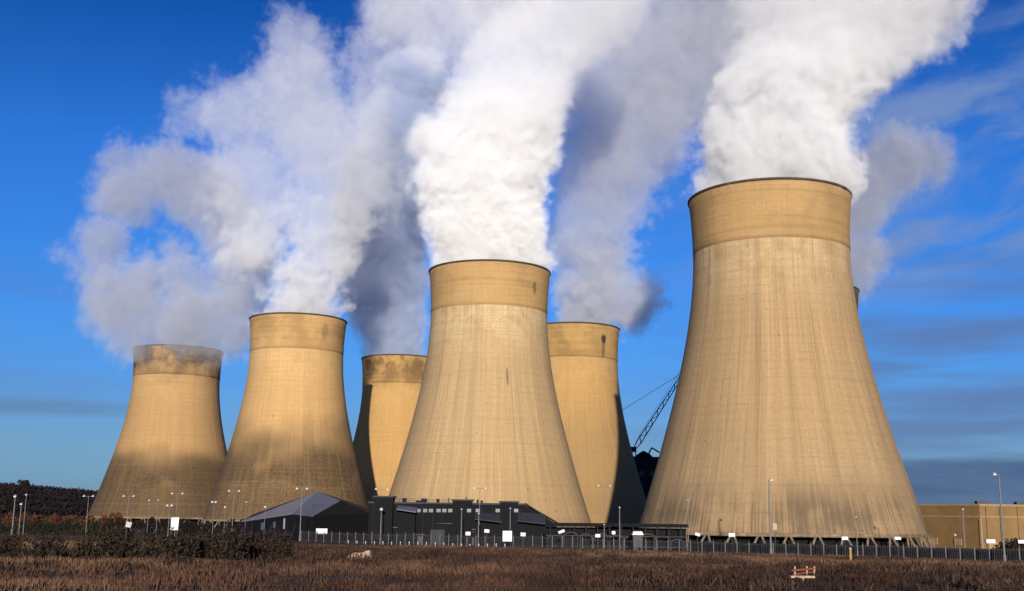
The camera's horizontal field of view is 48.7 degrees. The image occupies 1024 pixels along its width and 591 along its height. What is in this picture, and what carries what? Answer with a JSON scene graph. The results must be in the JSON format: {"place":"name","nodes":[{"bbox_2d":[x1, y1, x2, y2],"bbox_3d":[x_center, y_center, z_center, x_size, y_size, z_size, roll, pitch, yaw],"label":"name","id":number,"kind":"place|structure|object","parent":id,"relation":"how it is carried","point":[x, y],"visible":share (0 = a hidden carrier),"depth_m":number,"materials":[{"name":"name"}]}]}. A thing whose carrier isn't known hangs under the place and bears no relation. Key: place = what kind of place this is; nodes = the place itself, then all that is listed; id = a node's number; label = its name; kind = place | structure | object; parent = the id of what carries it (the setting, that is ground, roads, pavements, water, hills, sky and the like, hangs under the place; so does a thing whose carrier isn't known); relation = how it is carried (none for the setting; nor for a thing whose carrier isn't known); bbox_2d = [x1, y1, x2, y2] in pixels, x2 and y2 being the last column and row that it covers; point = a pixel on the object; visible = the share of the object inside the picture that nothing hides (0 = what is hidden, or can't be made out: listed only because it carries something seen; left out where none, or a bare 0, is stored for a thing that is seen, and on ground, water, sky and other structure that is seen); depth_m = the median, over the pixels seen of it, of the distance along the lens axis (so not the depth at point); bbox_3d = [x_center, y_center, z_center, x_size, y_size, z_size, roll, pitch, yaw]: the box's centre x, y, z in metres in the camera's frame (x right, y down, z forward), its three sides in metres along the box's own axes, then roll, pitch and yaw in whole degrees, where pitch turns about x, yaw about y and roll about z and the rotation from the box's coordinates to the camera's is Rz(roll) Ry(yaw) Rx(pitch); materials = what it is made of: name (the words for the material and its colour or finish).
{"place":"outdoors","nodes":[
{"label":"outdoors","id":0,"kind":"place"},
{"bbox_2d":[0,489,94,519],"bbox_3d":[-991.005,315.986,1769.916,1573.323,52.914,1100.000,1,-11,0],"label":"hill","id":1,"kind":"structure","parent":0,"point":[17,515],"depth_m":1305.42,"materials":[{"name":"green plant"}]},
{"bbox_2d":[17,480,29,485],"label":"tree","id":2,"kind":"object","parent":1,"relation":"on","point":[24,482],"visible":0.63,"depth_m":1751.04,"materials":[{"name":"green plant"}]},
{"bbox_2d":[0,482,97,515],"bbox_3d":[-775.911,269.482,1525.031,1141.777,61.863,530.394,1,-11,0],"label":"wood","id":3,"kind":"object","parent":1,"relation":"on","point":[33,490],"visible":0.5,"depth_m":1407.89,"materials":[{"name":"green plant"}]},
{"bbox_2d":[301,541,567,548],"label":"path","id":4,"kind":"structure","parent":0,"point":[385,544],"depth_m":322.88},
{"bbox_2d":[0,519,1023,590],"bbox_3d":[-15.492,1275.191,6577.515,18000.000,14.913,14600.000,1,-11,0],"label":"ground","id":5,"kind":"structure","parent":0,"point":[54,574],"depth_m":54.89,"materials":[{"name":"brown plant"}]},
{"bbox_2d":[11,495,16,535],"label":"lamp column","id":6,"kind":"structure","parent":5,"relation":"on","point":[15,496],"depth_m":323.63,"materials":[{"name":"metal"}]},
{"bbox_2d":[0,529,28,559],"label":"bush","id":7,"kind":"object","parent":5,"relation":"on","point":[8,546],"visible":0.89,"depth_m":75.42,"materials":[{"name":"brown plant"}]},
{"bbox_2d":[22,494,27,534],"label":"lamp column","id":8,"kind":"structure","parent":5,"relation":"on","point":[24,516],"depth_m":343.08,"materials":[{"name":"metal"}]},
{"bbox_2d":[23,528,72,559],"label":"bush","id":9,"kind":"object","parent":5,"relation":"on","point":[46,548],"visible":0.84,"depth_m":71.93,"materials":[{"name":"brown plant"}]},
{"bbox_2d":[0,518,125,535],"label":"hedge","id":10,"kind":"object","parent":5,"relation":"on","point":[48,528],"visible":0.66,"depth_m":444.85,"materials":[{"name":"green plant"}]},
{"bbox_2d":[0,510,125,533],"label":"tree belt","id":11,"kind":"object","parent":5,"relation":"on","point":[9,517],"visible":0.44,"depth_m":548.42,"materials":[{"name":"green plant"}]},
{"bbox_2d":[83,495,93,535],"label":"lamp column","id":12,"kind":"structure","parent":5,"relation":"on","point":[87,508],"depth_m":393.16,"materials":[{"name":"metal"}]},
{"bbox_2d":[69,528,113,560],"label":"bush","id":13,"kind":"object","parent":5,"relation":"on","point":[82,549],"visible":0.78,"depth_m":72.13,"materials":[{"name":"brown plant"}]},
{"bbox_2d":[97,525,150,559],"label":"bush","id":14,"kind":"object","parent":5,"relation":"on","point":[131,547],"visible":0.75,"depth_m":73.42,"materials":[{"name":"brown plant"}]},
{"bbox_2d":[125,522,131,537],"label":"sign board","id":15,"kind":"object","parent":5,"relation":"on","point":[128,524],"visible":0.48,"depth_m":171.23,"materials":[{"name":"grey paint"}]},
{"bbox_2d":[123,495,134,517],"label":"lamp column","id":16,"kind":"structure","parent":5,"relation":"on","point":[128,501],"depth_m":412.95,"materials":[{"name":"metal"}]},
{"bbox_2d":[86,344,226,530],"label":"cooling tower","id":17,"kind":"structure","parent":5,"relation":"on","point":[171,438],"depth_m":700.69,"materials":[{"name":"concrete"}]},
{"bbox_2d":[138,525,201,561],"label":"bush","id":18,"kind":"object","parent":5,"relation":"on","point":[169,548],"visible":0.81,"depth_m":69.56,"materials":[{"name":"green plant"}]},
{"bbox_2d":[170,517,178,538],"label":"sign board","id":19,"kind":"object","parent":5,"relation":"on","point":[174,522],"visible":0.74,"depth_m":171.32,"materials":[{"name":"white paint"}]},
{"bbox_2d":[112,517,243,538],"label":"hedge","id":20,"kind":"object","parent":5,"relation":"on","point":[184,527],"visible":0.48,"depth_m":435.44,"materials":[{"name":"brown plant"}]},
{"bbox_2d":[190,525,249,562],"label":"bush","id":21,"kind":"object","parent":5,"relation":"on","point":[215,546],"visible":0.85,"depth_m":72.14,"materials":[{"name":"green plant"}]},
{"bbox_2d":[228,490,239,526],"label":"lamp column","id":22,"kind":"structure","parent":5,"relation":"on","point":[233,506],"depth_m":373.40,"materials":[{"name":"metal"}]},
{"bbox_2d":[234,524,295,560],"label":"bush","id":23,"kind":"object","parent":5,"relation":"on","point":[270,545],"visible":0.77,"depth_m":81.07,"materials":[{"name":"green plant"}]},
{"bbox_2d":[196,312,368,533],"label":"cooling tower","id":24,"kind":"structure","parent":5,"relation":"on","point":[292,432],"depth_m":582.62,"materials":[{"name":"concrete"}]},
{"bbox_2d":[296,487,307,540],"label":"lamp column","id":25,"kind":"structure","parent":5,"relation":"on","point":[300,515],"depth_m":345.15,"materials":[{"name":"metal"}]},
{"bbox_2d":[241,491,368,543],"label":"barn","id":26,"kind":"structure","parent":5,"relation":"on","point":[329,513],"depth_m":375.95,"materials":[{"name":"black metal"}]},
{"bbox_2d":[316,528,326,542],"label":"sign board","id":27,"kind":"object","parent":5,"relation":"on","point":[318,530],"visible":0.74,"depth_m":336.57,"materials":[{"name":"white paint"}]},
{"bbox_2d":[351,550,371,559],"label":"boulder","id":28,"kind":"object","parent":5,"relation":"on","point":[367,551],"visible":0.32,"depth_m":98.37,"materials":[{"name":"stone"}]},
{"bbox_2d":[379,507,382,543],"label":"lamp column","id":29,"kind":"structure","parent":5,"relation":"on","point":[381,508],"depth_m":329.53,"materials":[{"name":"metal"}]},
{"bbox_2d":[353,354,426,505],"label":"cooling tower","id":30,"kind":"structure","parent":5,"relation":"on","point":[391,385],"depth_m":736.70,"materials":[{"name":"concrete"}]},
{"bbox_2d":[461,508,461,539],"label":"lamp column","id":31,"kind":"structure","parent":5,"relation":"on","point":[461,523],"depth_m":315.51,"materials":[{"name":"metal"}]},
{"bbox_2d":[368,496,557,547],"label":"plant building","id":32,"kind":"structure","parent":5,"relation":"on","point":[437,518],"depth_m":337.20,"materials":[{"name":"metal"}]},
{"bbox_2d":[430,530,444,544],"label":"door","id":33,"kind":"structure","parent":32,"relation":"in","point":[435,533],"depth_m":338.22,"materials":[{"name":"grey metal"}]},
{"bbox_2d":[478,513,478,543],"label":"lamp column","id":34,"kind":"structure","parent":5,"relation":"on","point":[478,528],"depth_m":311.36,"materials":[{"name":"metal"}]},
{"bbox_2d":[473,486,486,523],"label":"lamp column","id":35,"kind":"structure","parent":5,"relation":"on","point":[474,487],"depth_m":339.80,"materials":[{"name":"metal"}]},
{"bbox_2d":[389,259,592,527],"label":"cooling tower","id":36,"kind":"structure","parent":5,"relation":"on","point":[487,414],"depth_m":453.68,"materials":[{"name":"concrete"}]},
{"bbox_2d":[503,531,511,545],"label":"sign board","id":37,"kind":"object","parent":5,"relation":"on","point":[507,535],"visible":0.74,"depth_m":293.33,"materials":[{"name":"white paint"}]},
{"bbox_2d":[547,322,645,527],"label":"cooling tower","id":38,"kind":"structure","parent":5,"relation":"on","point":[584,360],"depth_m":601.49,"materials":[{"name":"concrete"}]},
{"bbox_2d":[546,522,689,551],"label":"pipe gantry","id":39,"kind":"object","parent":5,"relation":"on","point":[661,535],"visible":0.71,"depth_m":311.19,"materials":[{"name":"metal"}]},
{"bbox_2d":[619,507,620,550],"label":"lamp column","id":40,"kind":"structure","parent":5,"relation":"on","point":[619,530],"depth_m":289.77,"materials":[{"name":"metal"}]},
{"bbox_2d":[631,531,642,549],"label":"cabin","id":41,"kind":"object","parent":5,"relation":"on","point":[637,535],"visible":0.62,"depth_m":295.26,"materials":[{"name":"metal"}]},
{"bbox_2d":[634,447,659,499],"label":"boiler house","id":42,"kind":"structure","parent":5,"relation":"on","point":[646,463],"depth_m":712.59,"materials":[{"name":"metal"}]},
{"bbox_2d":[623,371,679,463],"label":"crane","id":43,"kind":"object","parent":5,"relation":"on","point":[634,448],"visible":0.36,"depth_m":688.48,"materials":[{"name":"paint"}]},
{"bbox_2d":[300,529,1022,560],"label":"security fence","id":44,"kind":"object","parent":5,"relation":"on","point":[380,538],"visible":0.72,"depth_m":280.59,"materials":[{"name":"metal"}]},
{"bbox_2d":[768,478,772,553],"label":"lamp column","id":45,"kind":"structure","parent":5,"relation":"on","point":[771,551],"depth_m":257.09,"materials":[{"name":"metal"}]},
{"bbox_2d":[773,523,776,552],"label":"sign board","id":46,"kind":"object","parent":5,"relation":"on","point":[774,526],"visible":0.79,"depth_m":269.40,"materials":[{"name":"metal"}]},
{"bbox_2d":[638,177,935,550],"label":"cooling tower","id":47,"kind":"structure","parent":5,"relation":"on","point":[777,383],"depth_m":334.46,"materials":[{"name":"concrete"}]},
{"bbox_2d":[789,575,814,581],"bbox_3d":[13.587,13.315,53.033,1.150,0.370,0.300,2,-11,-6],"label":"plank","id":48,"kind":"object","parent":5,"relation":"on","point":[800,576],"visible":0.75,"depth_m":52.94,"materials":[{"name":"wood"}]},
{"bbox_2d":[791,566,815,575],"bbox_3d":[15.361,14.591,59.655,1.472,0.617,0.464,3,-11,-11],"label":"fallen barrier","id":49,"kind":"object","parent":5,"relation":"on","point":[794,570],"visible":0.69,"depth_m":59.64,"materials":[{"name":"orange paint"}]},
{"bbox_2d":[849,547,851,559],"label":"marker stake","id":50,"kind":"object","parent":5,"relation":"on","point":[850,552],"visible":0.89,"depth_m":170.58,"materials":[{"name":"yellow paint"}]},
{"bbox_2d":[855,516,857,554],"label":"lamp column","id":51,"kind":"structure","parent":5,"relation":"on","point":[856,536],"depth_m":250.59,"materials":[{"name":"metal"}]},
{"bbox_2d":[854,286,859,309],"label":"cooling tower","id":52,"kind":"structure","parent":5,"relation":"on","point":[856,291],"depth_m":510.13,"materials":[{"name":"concrete"}]},
{"bbox_2d":[693,542,1023,561],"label":"fence","id":53,"kind":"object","parent":5,"relation":"on","point":[1012,554],"depth_m":259.45,"materials":[{"name":"metal"}]},
{"bbox_2d":[962,508,965,547],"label":"lamp column","id":54,"kind":"structure","parent":5,"relation":"on","point":[963,528],"depth_m":250.89,"materials":[{"name":"metal"}]},
{"bbox_2d":[911,501,1023,548],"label":"warehouse","id":55,"kind":"structure","parent":5,"relation":"on","point":[944,522],"depth_m":389.40,"materials":[{"name":"metal"}]},
{"bbox_2d":[989,542,998,548],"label":"roller door","id":56,"kind":"structure","parent":55,"relation":"in","point":[991,545],"depth_m":384.28,"materials":[{"name":"beige metal"}]},
{"bbox_2d":[985,539,994,558],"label":"sign board","id":57,"kind":"object","parent":5,"relation":"on","point":[989,541],"visible":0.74,"depth_m":243.48,"materials":[{"name":"white paint"}]},
{"bbox_2d":[992,472,1006,560],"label":"lamp column","id":58,"kind":"structure","parent":5,"relation":"on","point":[1004,555],"depth_m":235.50,"materials":[{"name":"metal"}]},
{"bbox_2d":[992,538,1023,549],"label":"bush","id":59,"kind":"object","parent":5,"relation":"on","point":[1013,544],"visible":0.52,"depth_m":276.19,"materials":[{"name":"green plant"}]},
{"bbox_2d":[0,0,1023,503],"label":"sky","id":60,"kind":"structure","parent":0,"point":[179,172],"materials":[{"name":"blue"}]}
]}

